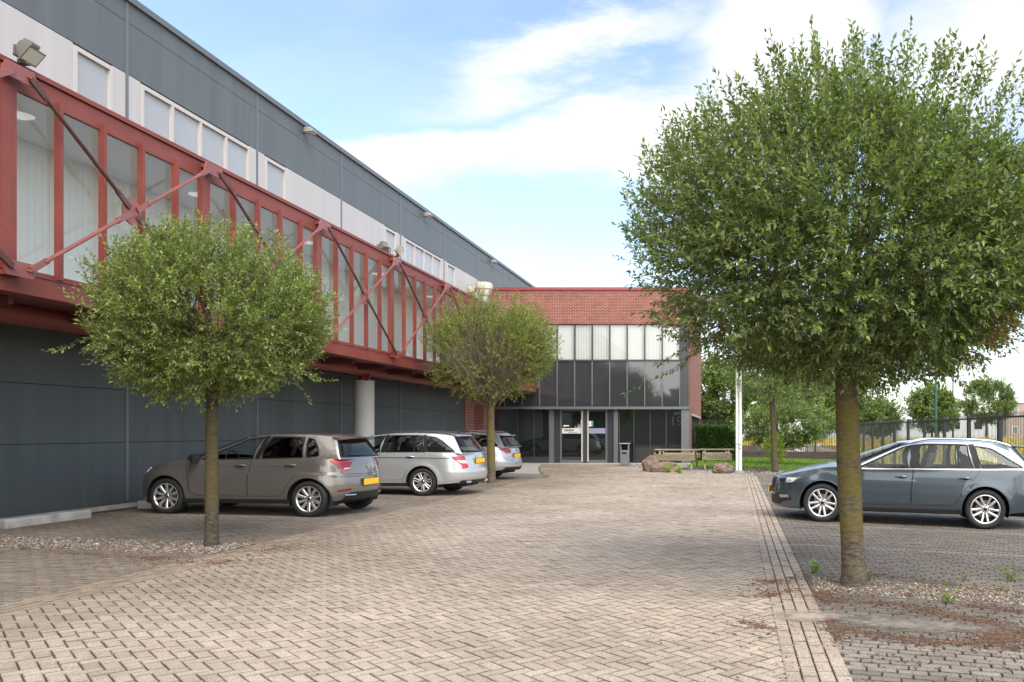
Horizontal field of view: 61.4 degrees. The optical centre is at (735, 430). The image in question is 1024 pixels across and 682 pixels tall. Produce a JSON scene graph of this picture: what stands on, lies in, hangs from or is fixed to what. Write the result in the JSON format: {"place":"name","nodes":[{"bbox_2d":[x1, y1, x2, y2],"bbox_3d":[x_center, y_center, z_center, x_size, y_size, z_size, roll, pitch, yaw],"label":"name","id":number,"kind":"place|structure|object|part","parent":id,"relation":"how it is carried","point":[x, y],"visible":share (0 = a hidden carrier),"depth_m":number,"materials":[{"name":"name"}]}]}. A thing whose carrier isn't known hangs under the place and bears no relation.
{"place":"outdoors","nodes":[
{"label":"outdoors","id":0,"kind":"place"},
{"bbox_2d":[0,473,553,604],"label":"bay paving","id":1,"kind":"structure","parent":0,"point":[36,574],"depth_m":11.96,"materials":[{"name":"grey brick"}]},
{"bbox_2d":[0,509,91,528],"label":"wheel stop","id":2,"kind":"object","parent":1,"relation":"on","point":[32,519],"visible":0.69,"depth_m":12.63,"materials":[{"name":"concrete"}]},
{"bbox_2d":[0,537,251,554],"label":"gravel bed","id":3,"kind":"object","parent":1,"relation":"on","point":[129,549],"visible":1,"depth_m":10.26,"materials":[{"name":"gravel"}]},
{"bbox_2d":[41,209,346,546],"bbox_3d":[-6.678,-0.655,10.569,3.201,4.317,3.334,0,0,0],"label":"round tree","id":4,"kind":"object","parent":3,"relation":"on","point":[143,291],"visible":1,"depth_m":10.00,"materials":[{"name":"green plant"}]},
{"bbox_2d":[137,500,189,508],"bbox_3d":[-10.850,1.382,15.900,0.260,0.200,1.800,0,0,0],"label":"wheel stop","id":5,"kind":"object","parent":1,"relation":"on","point":[142,504],"visible":0.15,"depth_m":15.00,"materials":[{"name":"concrete"}]},
{"bbox_2d":[142,419,380,516],"bbox_3d":[-8.618,0.611,14.935,4.101,1.708,2.000,1,0,4],"label":"hatchback car","id":6,"kind":"object","parent":1,"relation":"on","point":[309,474],"visible":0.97,"depth_m":14.14,"materials":[{"name":"grey paint"}]},
{"bbox_3d":[-8.891,0.810,14.102,1.114,0.631,0.089,1,0,4],"label":"door","id":7,"kind":"part","parent":6,"relation":"part of","materials":[{"name":"grey paint"}]},
{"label":"side window","id":8,"kind":"part","parent":6,"relation":"part of","materials":[{"name":"black glass"}]},
{"bbox_3d":[-7.906,0.810,14.041,0.944,0.639,0.093,1,0,4],"label":"door","id":9,"kind":"part","parent":6,"relation":"part of","materials":[{"name":"grey paint"}]},
{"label":"side window","id":10,"kind":"part","parent":6,"relation":"part of","materials":[{"name":"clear glass"}]},
{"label":"side window","id":11,"kind":"part","parent":6,"relation":"part of","materials":[{"name":"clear glass"}]},
{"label":"rear window","id":12,"kind":"part","parent":6,"relation":"part of","materials":[{"name":"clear glass"}]},
{"bbox_2d":[353,374,374,445],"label":"round column","id":13,"kind":"structure","parent":1,"relation":"on","point":[363,405],"depth_m":22.04,"materials":[{"name":"concrete"}]},
{"bbox_2d":[0,53,538,396],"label":"footbridge","id":14,"kind":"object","parent":13,"relation":"on","point":[78,173],"visible":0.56,"depth_m":13.06,"materials":[{"name":"red paint"}]},
{"bbox_2d":[12,38,46,67],"bbox_3d":[-8.752,-4.683,10.125,0.232,0.302,0.320,0,0,-6],"label":"floodlight","id":15,"kind":"object","parent":14,"relation":"attached to","point":[26,52],"visible":1,"depth_m":10.07,"materials":[{"name":"grey"}]},
{"bbox_2d":[376,241,390,252],"bbox_3d":[-8.992,-4.685,20.924,0.228,0.307,0.320,0,0,30],"label":"floodlight","id":16,"kind":"object","parent":14,"relation":"on","point":[384,246],"visible":0.86,"depth_m":20.86,"materials":[{"name":"grey metal"}]},
{"bbox_2d":[394,245,403,256],"bbox_3d":[-8.756,-4.683,21.321,0.232,0.302,0.320,0,0,-25],"label":"floodlight","id":17,"kind":"object","parent":14,"relation":"attached to","point":[399,250],"visible":1,"depth_m":21.23,"materials":[{"name":"grey metal"}]},
{"bbox_2d":[468,282,492,302],"bbox_3d":[-11.090,-5.440,35.000,1.420,1.780,0.740,0,0,0],"label":"roof vent","id":18,"kind":"object","parent":14,"relation":"on","point":[486,287],"visible":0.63,"depth_m":34.78,"materials":[{"name":"white metal"}]},
{"bbox_2d":[368,431,487,495],"bbox_3d":[-8.258,0.730,19.554,4.610,1.481,2.000,1,0,5],"label":"estate car","id":19,"kind":"object","parent":1,"relation":"on","point":[426,468],"visible":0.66,"depth_m":18.69,"materials":[{"name":"silver paint"}]},
{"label":"side window","id":20,"kind":"part","parent":19,"relation":"part of","materials":[{"name":"black glass"}]},
{"bbox_3d":[-7.606,0.818,18.642,1.082,0.633,0.093,1,0,5],"label":"door","id":21,"kind":"part","parent":19,"relation":"part of","materials":[{"name":"silver paint"}]},
{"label":"side window","id":22,"kind":"part","parent":19,"relation":"part of","materials":[{"name":"black glass"}]},
{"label":"side window","id":23,"kind":"part","parent":19,"relation":"part of","materials":[{"name":"black glass"}]},
{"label":"rear window","id":24,"kind":"part","parent":19,"relation":"part of","materials":[{"name":"black glass"}]},
{"bbox_2d":[398,430,521,476],"bbox_3d":[-8.987,0.714,25.304,4.766,1.491,2.000,1,0,6],"label":"estate car","id":25,"kind":"object","parent":1,"relation":"on","point":[508,458],"visible":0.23,"depth_m":24.56,"materials":[{"name":"silver paint"}]},
{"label":"side window","id":26,"kind":"part","parent":25,"relation":"part of","materials":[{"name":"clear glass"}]},
{"bbox_3d":[-8.301,0.803,24.356,1.082,0.638,0.094,1,0,6],"label":"door","id":27,"kind":"part","parent":25,"relation":"part of","materials":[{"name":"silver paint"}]},
{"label":"side window","id":28,"kind":"part","parent":25,"relation":"part of","materials":[{"name":"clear glass"}]},
{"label":"side window","id":29,"kind":"part","parent":25,"relation":"part of","materials":[{"name":"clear glass"}]},
{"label":"rear window","id":30,"kind":"part","parent":25,"relation":"part of","materials":[{"name":"black glass"}]},
{"bbox_2d":[0,464,1023,681],"bbox_3d":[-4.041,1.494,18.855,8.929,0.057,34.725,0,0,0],"label":"drive paving","id":31,"kind":"structure","parent":0,"point":[476,588],"depth_m":7.06,"materials":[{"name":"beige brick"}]},
{"bbox_2d":[0,0,534,517],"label":"warehouse hall","id":32,"kind":"structure","parent":31,"relation":"on","point":[74,434],"depth_m":16.48,"materials":[{"name":"black metal"}]},
{"bbox_2d":[73,44,112,110],"bbox_3d":[-11.415,-5.640,14.520,0.090,2.020,0.880,0,0,0],"label":"window","id":33,"kind":"structure","parent":32,"relation":"in","point":[92,77],"depth_m":14.55,"materials":[{"name":"grey glass"}]},
{"bbox_2d":[140,84,249,180],"bbox_3d":[-11.415,-5.640,17.430,0.090,2.020,3.500,0,0,0],"label":"window","id":34,"kind":"structure","parent":32,"relation":"in","point":[160,115],"depth_m":17.21,"materials":[{"name":"grey glass"}]},
{"bbox_2d":[265,156,286,199],"bbox_3d":[-11.415,-5.640,20.280,0.090,2.020,0.920,0,0,0],"label":"window","id":35,"kind":"structure","parent":32,"relation":"in","point":[275,173],"depth_m":20.34,"materials":[{"name":"grey glass"}]},
{"bbox_2d":[303,127,316,134],"bbox_3d":[-11.250,-7.912,21.598,0.300,0.145,0.230,0,0,0],"label":"wall lamp","id":36,"kind":"object","parent":32,"relation":"attached to","point":[309,131],"visible":1,"depth_m":21.51,"materials":[{"name":"grey"}]},
{"bbox_2d":[385,226,396,255],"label":"window","id":37,"kind":"structure","parent":32,"relation":"in","point":[390,235],"depth_m":27.21,"materials":[{"name":"grey glass"}]},
{"bbox_2d":[404,238,441,279],"bbox_3d":[-11.415,-5.640,29.940,0.090,2.020,3.500,0,0,0],"label":"window","id":38,"kind":"structure","parent":32,"relation":"in","point":[414,254],"depth_m":29.90,"materials":[{"name":"grey glass"}]},
{"bbox_2d":[423,212,432,217],"bbox_3d":[-11.250,-7.892,29.931,0.300,0.145,0.230,0,0,0],"label":"wall lamp","id":39,"kind":"object","parent":32,"relation":"attached to","point":[428,215],"visible":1,"depth_m":29.84,"materials":[{"name":"grey"}]},
{"bbox_2d":[447,262,454,286],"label":"window","id":40,"kind":"structure","parent":32,"relation":"in","point":[450,268],"depth_m":32.84,"materials":[{"name":"grey glass"}]},
{"bbox_2d":[0,477,549,616],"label":"kerb strip","id":41,"kind":"object","parent":31,"relation":"on","point":[7,609],"visible":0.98,"depth_m":9.06,"materials":[{"name":"concrete"}]},
{"bbox_2d":[509,463,541,473],"bbox_3d":[-8.800,1.466,31.900,5.000,0.075,10.000,0,0,0],"label":"gravel court","id":42,"kind":"object","parent":31,"relation":"on","point":[529,468],"visible":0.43,"depth_m":31.20,"materials":[{"name":"grey gravel"}]},
{"bbox_2d":[464,287,700,464],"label":"entrance block","id":43,"kind":"structure","parent":31,"relation":"on","point":[576,407],"depth_m":36.71,"materials":[{"name":"red brick"}]},
{"bbox_2d":[541,325,555,356],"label":"window","id":44,"kind":"structure","parent":43,"relation":"in","point":[547,325],"depth_m":36.80,"materials":[{"name":"white glass"}]},
{"bbox_2d":[558,325,573,359],"bbox_3d":[-7.599,-3.975,36.765,0.742,1.590,0.110,0,0,0],"label":"window","id":45,"kind":"structure","parent":43,"relation":"in","point":[567,350],"depth_m":36.81,"materials":[{"name":"white glass"}]},
{"bbox_2d":[560,409,582,462],"bbox_3d":[-7.388,0.250,36.984,1.058,2.420,0.119,0,0,0],"label":"door","id":46,"kind":"structure","parent":43,"relation":"in","point":[571,420],"depth_m":37.00,"materials":[{"name":"grey"}]},
{"bbox_2d":[576,325,591,359],"bbox_3d":[-6.813,-3.975,36.763,0.742,1.590,0.106,0,0,0],"label":"window","id":47,"kind":"structure","parent":43,"relation":"in","point":[580,329],"depth_m":36.81,"materials":[{"name":"white glass"}]},
{"bbox_2d":[587,409,606,462],"bbox_3d":[-6.242,0.250,36.983,0.913,2.420,0.115,0,0,0],"label":"door","id":48,"kind":"structure","parent":43,"relation":"in","point":[596,418],"depth_m":37.00,"materials":[{"name":"grey"}]},
{"bbox_2d":[593,325,608,359],"bbox_3d":[-6.027,-3.975,36.763,0.742,1.590,0.106,0,0,0],"label":"window","id":49,"kind":"structure","parent":43,"relation":"in","point":[603,329],"depth_m":36.81,"materials":[{"name":"white glass"}]},
{"bbox_2d":[611,325,626,359],"bbox_3d":[-5.241,-3.975,36.759,0.742,1.590,0.099,0,0,0],"label":"window","id":50,"kind":"structure","parent":43,"relation":"in","point":[618,332],"depth_m":36.81,"materials":[{"name":"white glass"}]},
{"bbox_2d":[628,325,643,359],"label":"window","id":51,"kind":"structure","parent":43,"relation":"in","point":[635,333],"depth_m":36.81,"materials":[{"name":"white glass"}]},
{"bbox_2d":[646,325,661,359],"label":"window","id":52,"kind":"structure","parent":43,"relation":"in","point":[653,347],"depth_m":36.81,"materials":[{"name":"white glass"}]},
{"bbox_2d":[663,325,678,359],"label":"window","id":53,"kind":"structure","parent":43,"relation":"in","point":[669,348],"depth_m":36.81,"materials":[{"name":"white glass"}]},
{"bbox_2d":[692,417,692,452],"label":"side window","id":54,"kind":"structure","parent":43,"relation":"in","point":[692,417],"depth_m":40.95,"materials":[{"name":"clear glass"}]},
{"bbox_2d":[619,443,630,464],"bbox_3d":[-4.720,1.005,35.000,0.450,0.950,0.420,0,0,0],"label":"litter bin","id":55,"kind":"object","parent":31,"relation":"on","point":[624,454],"visible":1,"depth_m":34.82,"materials":[{"name":"grey metal"}]},
{"bbox_2d":[641,455,659,471],"bbox_3d":[-3.119,1.218,30.207,0.660,0.638,0.527,0,0,-23],"label":"boulder","id":56,"kind":"object","parent":31,"relation":"on","point":[648,461],"visible":0.55,"depth_m":30.09,"materials":[{"name":"brown stone"}]},
{"bbox_2d":[649,461,676,471],"bbox_3d":[-2.588,1.324,29.748,1.095,0.422,0.594,0,0,-6],"label":"boulder","id":57,"kind":"object","parent":31,"relation":"on","point":[657,467],"visible":0.62,"depth_m":29.52,"materials":[{"name":"brown stone"}]},
{"bbox_2d":[663,464,671,472],"bbox_3d":[-2.455,1.389,29.319,0.364,0.462,0.499,0,0,-22],"label":"weed","id":58,"kind":"object","parent":31,"relation":"on","point":[667,469],"visible":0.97,"depth_m":29.21,"materials":[{"name":"green plant"}]},
{"bbox_2d":[675,464,682,472],"bbox_3d":[-1.925,1.415,28.773,0.423,0.522,0.516,0,0,29],"label":"weed","id":59,"kind":"object","parent":31,"relation":"on","point":[678,469],"visible":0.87,"depth_m":28.72,"materials":[{"name":"green plant"}]},
{"bbox_2d":[631,464,786,475],"bbox_3d":[0.507,1.592,31.132,15.148,0.176,6.575,0,0,35],"label":"gravel court","id":60,"kind":"object","parent":31,"relation":"on","point":[693,471],"visible":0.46,"depth_m":30.54,"materials":[{"name":"gravel"}]},
{"bbox_2d":[654,449,700,470],"bbox_3d":[-2.226,1.125,31.679,1.750,0.820,1.943,0,0,5],"label":"picnic bench","id":61,"kind":"object","parent":60,"relation":"on","point":[693,456],"visible":0.84,"depth_m":30.84,"materials":[{"name":"brown wood"}]},
{"bbox_2d":[701,449,733,469],"bbox_3d":[-0.730,1.125,32.180,1.350,0.820,1.943,0,0,-2],"label":"picnic bench","id":62,"kind":"object","parent":60,"relation":"on","point":[726,456],"visible":0.9,"depth_m":31.30,"materials":[{"name":"brown wood"}]},
{"bbox_2d":[712,463,735,473],"bbox_3d":[-0.404,1.327,28.874,0.847,0.417,0.723,0,0,6],"label":"boulder","id":63,"kind":"object","parent":60,"relation":"on","point":[721,468],"visible":0.86,"depth_m":28.64,"materials":[{"name":"brown stone"}]},
{"bbox_2d":[735,325,742,472],"bbox_3d":[0.130,-1.390,29.600,0.320,5.820,0.280,0,0,0],"label":"flagpole","id":64,"kind":"object","parent":60,"relation":"on","point":[740,433],"visible":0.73,"depth_m":29.55,"materials":[{"name":"white metal"}]},
{"bbox_2d":[720,346,834,472],"bbox_3d":[1.844,-1.333,30.158,4.936,5.738,4.729,0,0,0],"label":"garden tree","id":65,"kind":"object","parent":60,"relation":"on","point":[772,395],"visible":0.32,"depth_m":29.81,"materials":[{"name":"green plant"}]},
{"bbox_2d":[745,475,852,681],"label":"kerb strip","id":66,"kind":"object","parent":31,"relation":"on","point":[809,671],"visible":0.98,"depth_m":6.81,"materials":[{"name":"concrete"}]},
{"bbox_2d":[777,610,839,620],"bbox_3d":[0.595,1.496,6.575,0.864,0.009,0.656,0,0,0],"label":"sand patch","id":67,"kind":"object","parent":66,"relation":"on","point":[801,616],"visible":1,"depth_m":6.57,"materials":[{"name":"beige sand"}]},
{"bbox_2d":[804,574,1023,607],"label":"gravel bed","id":68,"kind":"object","parent":31,"relation":"on","point":[895,582],"visible":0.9,"depth_m":8.16,"materials":[{"name":"gravel"}]},
{"bbox_2d":[611,13,1023,587],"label":"round tree","id":69,"kind":"object","parent":68,"relation":"on","point":[971,202],"visible":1,"depth_m":6.77,"materials":[{"name":"green plant"}]},
{"bbox_2d":[859,411,1023,463],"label":"bar fence","id":70,"kind":"object","parent":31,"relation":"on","point":[883,432],"visible":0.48,"depth_m":27.48,"materials":[{"name":"grey metal"}]},
{"bbox_2d":[0,482,1023,604],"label":"gravel","id":71,"kind":"structure","parent":0,"point":[965,593],"depth_m":8.33,"materials":[{"name":"grey gravel"}]},
{"bbox_2d":[418,280,564,483],"bbox_3d":[-6.864,-1.352,23.209,4.042,5.711,3.883,0,0,0],"label":"round tree","id":72,"kind":"object","parent":71,"relation":"on","point":[490,370],"visible":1,"depth_m":22.67,"materials":[{"name":"green plant"}]},
{"bbox_2d":[138,0,1023,431],"label":"sky","id":73,"kind":"structure","parent":0,"point":[514,123],"materials":[{"name":"blue"}]},
{"bbox_2d":[687,456,878,469],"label":"lawn","id":74,"kind":"structure","parent":0,"point":[789,466],"depth_m":38.25,"materials":[{"name":"green plant"}]},
{"bbox_2d":[693,422,735,460],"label":"clipped hedge","id":75,"kind":"object","parent":74,"relation":"on","point":[715,436],"visible":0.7,"depth_m":40.58,"materials":[{"name":"green plant"}]},
{"bbox_2d":[700,419,829,451],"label":"bar fence","id":76,"kind":"object","parent":74,"relation":"on","point":[710,421],"visible":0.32,"depth_m":45.60,"materials":[{"name":"grey metal"}]},
{"bbox_2d":[761,432,786,464],"bbox_3d":[1.494,0.786,31.980,1.073,1.498,1.074,0,0,25],"label":"bright shrub","id":77,"kind":"object","parent":74,"relation":"on","point":[781,449],"visible":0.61,"depth_m":31.90,"materials":[{"name":"green plant"}]},
{"bbox_2d":[729,394,835,463],"bbox_3d":[2.303,-0.148,37.048,5.267,3.397,3.970,0,0,0],"label":"leafy shrub","id":78,"kind":"object","parent":74,"relation":"on","point":[810,433],"visible":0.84,"depth_m":36.35,"materials":[{"name":"green plant"}]},
{"bbox_2d":[738,452,836,458],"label":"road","id":79,"kind":"structure","parent":74,"relation":"on","point":[818,455],"depth_m":45.40,"materials":[{"name":"grey asphalt"}]},
{"bbox_2d":[742,435,1022,463],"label":"wild meadow","id":80,"kind":"structure","parent":0,"point":[952,451],"depth_m":51.17,"materials":[{"name":"yellow plant"}]},
{"bbox_2d":[752,472,1023,681],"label":"bay paving","id":81,"kind":"structure","parent":0,"point":[890,538],"depth_m":8.78,"materials":[{"name":"grey brick"}]},
{"bbox_2d":[0,483,1023,681],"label":"leaf litter","id":82,"kind":"object","parent":81,"relation":"on","point":[1002,636],"visible":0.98,"depth_m":6.58,"materials":[{"name":"brown plant"}]},
{"bbox_2d":[809,558,821,572],"bbox_3d":[0.851,1.413,8.626,0.149,0.184,0.213,0,0,24],"label":"weed","id":83,"kind":"object","parent":81,"relation":"on","point":[817,566],"visible":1,"depth_m":8.63,"materials":[{"name":"green plant"}]},
{"bbox_2d":[768,438,1023,528],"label":"estate car","id":84,"kind":"object","parent":81,"relation":"on","point":[972,489],"visible":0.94,"depth_m":13.41,"materials":[{"name":"blue paint"}]},
{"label":"side window","id":85,"kind":"part","parent":84,"relation":"part of","materials":[{"name":"glass"}]},
{"bbox_3d":[2.350,0.916,13.435,1.116,0.588,0.088,2,0,9],"label":"door","id":86,"kind":"part","parent":84,"relation":"part of","materials":[{"name":"blue paint"}]},
{"bbox_3d":[2.629,0.921,15.175,1.124,0.602,0.068,0,0,9],"label":"door","id":87,"kind":"part","parent":84,"relation":"part of","materials":[{"name":"blue paint"}]},
{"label":"side window","id":88,"kind":"part","parent":84,"relation":"part of","materials":[{"name":"glass"}]},
{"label":"door","id":89,"kind":"part","parent":84,"relation":"part of","materials":[{"name":"blue paint"}]},
{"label":"side window","id":90,"kind":"part","parent":84,"relation":"part of","materials":[{"name":"glass"}]},
{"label":"side window","id":91,"kind":"part","parent":84,"relation":"part of","materials":[{"name":"glass"}]},
{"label":"door","id":92,"kind":"part","parent":84,"relation":"part of","materials":[{"name":"blue paint"}]},
{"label":"side window","id":93,"kind":"part","parent":84,"relation":"part of","materials":[{"name":"glass"}]},
{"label":"side window","id":94,"kind":"part","parent":84,"relation":"part of","materials":[{"name":"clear glass"}]},
{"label":"side window","id":95,"kind":"part","parent":84,"relation":"part of","materials":[{"name":"glass"}]},
{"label":"rear window","id":96,"kind":"part","parent":84,"relation":"part of","materials":[{"name":"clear glass"}]},
{"bbox_2d":[835,616,1016,632],"bbox_3d":[1.450,1.521,6.344,2.395,0.055,0.763,0,0,10],"label":"silt patch","id":97,"kind":"object","parent":81,"relation":"on","point":[909,625],"visible":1,"depth_m":6.38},
{"bbox_2d":[937,585,958,603],"bbox_3d":[1.897,1.445,7.268,0.155,0.181,0.194,0,0,-15],"label":"weed","id":98,"kind":"object","parent":81,"relation":"on","point":[948,599],"visible":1,"depth_m":7.23,"materials":[{"name":"green plant"}]},
{"bbox_2d":[997,558,1021,580],"bbox_3d":[2.855,1.440,8.451,0.291,0.258,0.170,0,0,0],"label":"weed","id":99,"kind":"object","parent":81,"relation":"on","point":[1011,577],"visible":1,"depth_m":8.47,"materials":[{"name":"green plant"}]},
{"label":"ground","id":100,"kind":"structure","parent":0,"visible":0},
{"bbox_2d":[701,384,744,436],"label":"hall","id":101,"kind":"structure","parent":100,"relation":"on","point":[728,399],"depth_m":98.00,"materials":[{"name":"grey"}]},
{"bbox_2d":[701,343,755,424],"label":"tree","id":102,"kind":"object","parent":100,"relation":"on","point":[712,407],"visible":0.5,"depth_m":60.31,"materials":[{"name":"green plant"}]},
{"bbox_2d":[742,445,835,451],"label":"retaining edge","id":103,"kind":"object","parent":100,"relation":"on","point":[756,448],"depth_m":48.40,"materials":[{"name":"brown wood"}]},
{"bbox_2d":[751,373,827,432],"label":"tree","id":104,"kind":"object","parent":100,"relation":"on","point":[816,400],"visible":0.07,"depth_m":61.97,"materials":[{"name":"green plant"}]},
{"bbox_2d":[806,446,862,459],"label":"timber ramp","id":105,"kind":"structure","parent":100,"relation":"on","point":[820,449],"depth_m":47.40,"materials":[{"name":"brown wood"}]},
{"bbox_2d":[812,419,878,440],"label":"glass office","id":106,"kind":"structure","parent":100,"relation":"on","point":[833,434],"depth_m":117.94,"materials":[{"name":"grey"}]},
{"bbox_2d":[819,380,892,435],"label":"tree","id":107,"kind":"object","parent":100,"relation":"on","point":[875,410],"visible":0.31,"depth_m":64.67,"materials":[{"name":"green plant"}]},
{"bbox_2d":[862,396,905,436],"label":"tree","id":108,"kind":"object","parent":100,"relation":"on","point":[893,414],"visible":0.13,"depth_m":78.47,"materials":[{"name":"green plant"}]},
{"bbox_2d":[897,379,960,434],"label":"tree","id":109,"kind":"object","parent":100,"relation":"on","point":[921,405],"visible":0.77,"depth_m":72.82,"materials":[{"name":"green plant"}]},
{"bbox_2d":[934,373,936,437],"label":"lamp post","id":110,"kind":"object","parent":100,"relation":"on","point":[935,410],"visible":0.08,"depth_m":52.93,"materials":[{"name":"green metal"}]},
{"bbox_2d":[885,412,996,439],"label":"white shed","id":111,"kind":"structure","parent":100,"relation":"on","point":[958,431],"depth_m":150.00,"materials":[{"name":"grey"}]},
{"bbox_2d":[926,396,962,437],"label":"tree","id":112,"kind":"object","parent":100,"relation":"on","point":[950,426],"visible":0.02,"depth_m":94.23,"materials":[{"name":"green plant"}]},
{"bbox_2d":[952,377,953,437],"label":"lamp post","id":113,"kind":"object","parent":100,"relation":"on","point":[953,396],"visible":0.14,"depth_m":76.95,"materials":[{"name":"grey metal"}]},
{"bbox_2d":[956,372,1019,436],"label":"tree","id":114,"kind":"object","parent":100,"relation":"on","point":[983,390],"visible":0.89,"depth_m":108.24,"materials":[{"name":"green plant"}]},
{"bbox_2d":[1003,401,1023,441],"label":"beige block","id":115,"kind":"structure","parent":100,"relation":"on","point":[1019,408],"depth_m":132.00,"materials":[{"name":"grey"}]},
{"bbox_2d":[1012,426,1017,433],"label":"window","id":116,"kind":"structure","parent":115,"relation":"in","point":[1012,426],"depth_m":131.93,"materials":[{"name":"grey"}]}
]}

